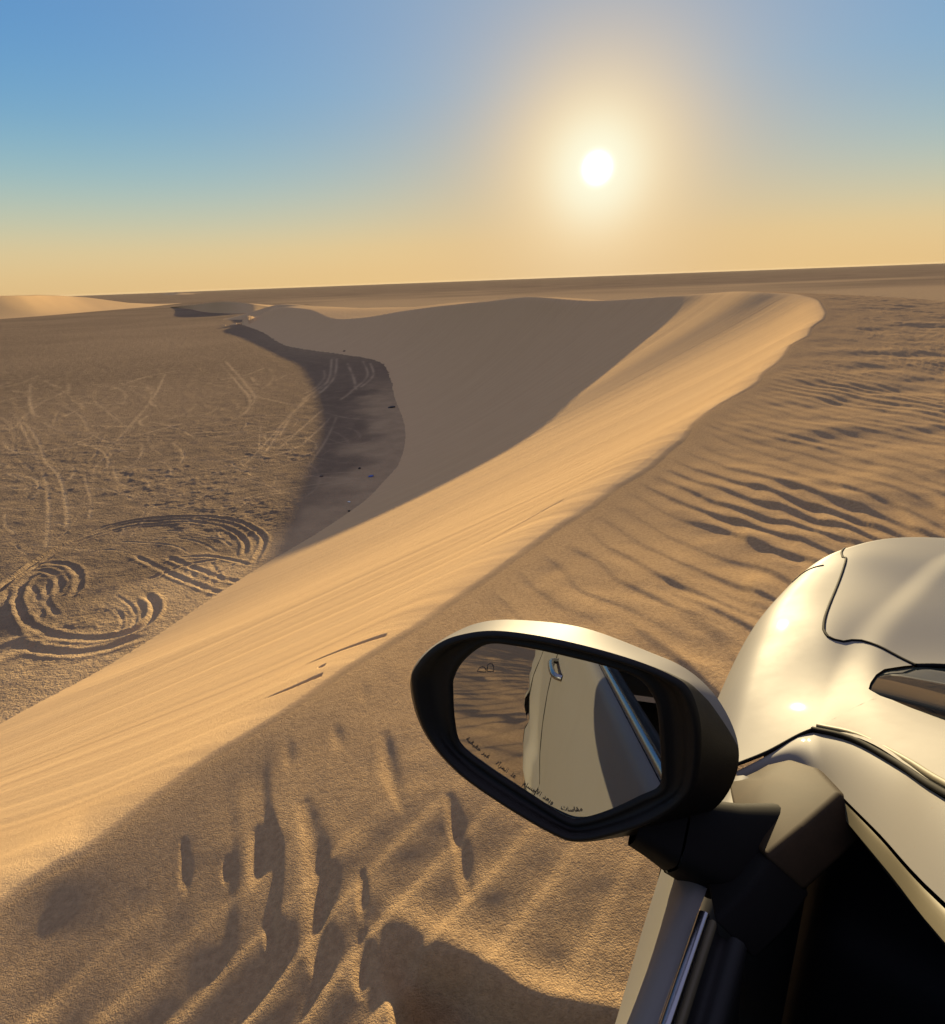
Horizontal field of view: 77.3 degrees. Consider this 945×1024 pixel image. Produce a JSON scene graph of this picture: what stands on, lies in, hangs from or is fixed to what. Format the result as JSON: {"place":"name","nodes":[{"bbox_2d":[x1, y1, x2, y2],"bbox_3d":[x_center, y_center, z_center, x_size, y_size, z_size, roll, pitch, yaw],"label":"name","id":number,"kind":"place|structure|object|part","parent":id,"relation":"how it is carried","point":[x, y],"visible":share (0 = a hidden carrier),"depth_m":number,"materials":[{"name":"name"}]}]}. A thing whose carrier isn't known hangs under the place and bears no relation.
{"place":"outdoors","nodes":[
{"label":"outdoors","id":0,"kind":"place"},
{"bbox_2d":[0,295,178,318],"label":"distant dune","id":1,"kind":"structure","parent":0,"point":[16,306],"depth_m":553.70,"materials":[{"name":"beige sand"}]},
{"bbox_2d":[160,293,198,294],"bbox_3d":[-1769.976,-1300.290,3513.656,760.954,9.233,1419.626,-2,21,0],"label":"distant dune","id":2,"kind":"structure","parent":0,"point":[178,293],"depth_m":3063.18,"materials":[{"name":"beige sand"}]},
{"bbox_2d":[173,302,272,313],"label":"distant dune","id":3,"kind":"structure","parent":0,"point":[229,307],"depth_m":431.43,"materials":[{"name":"beige sand"}]},
{"bbox_2d":[0,291,944,1023],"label":"sand dune","id":4,"kind":"structure","parent":0,"point":[254,797],"depth_m":4.16,"materials":[{"name":"beige sand"}]},
{"bbox_2d":[410,537,944,1023],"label":"car","id":5,"kind":"object","parent":4,"relation":"on","point":[802,863],"visible":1,"depth_m":0.56,"materials":[{"name":"white paint"}]},
{"bbox_3d":[-0.054,0.676,0.036,0.420,1.240,1.813,13,26,33],"label":"front door","id":6,"kind":"part","parent":5,"relation":"part of","materials":[{"name":"white paint"}]},
{"bbox_2d":[0,263,944,723],"bbox_3d":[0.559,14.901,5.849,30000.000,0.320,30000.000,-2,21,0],"label":"desert plain","id":7,"kind":"structure","parent":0,"point":[164,465],"depth_m":66.05,"materials":[{"name":"brown sand"}]},
{"bbox_2d":[0,0,944,295],"label":"sky","id":8,"kind":"structure","parent":0,"point":[147,146],"materials":[{"name":"blue"}]}
]}

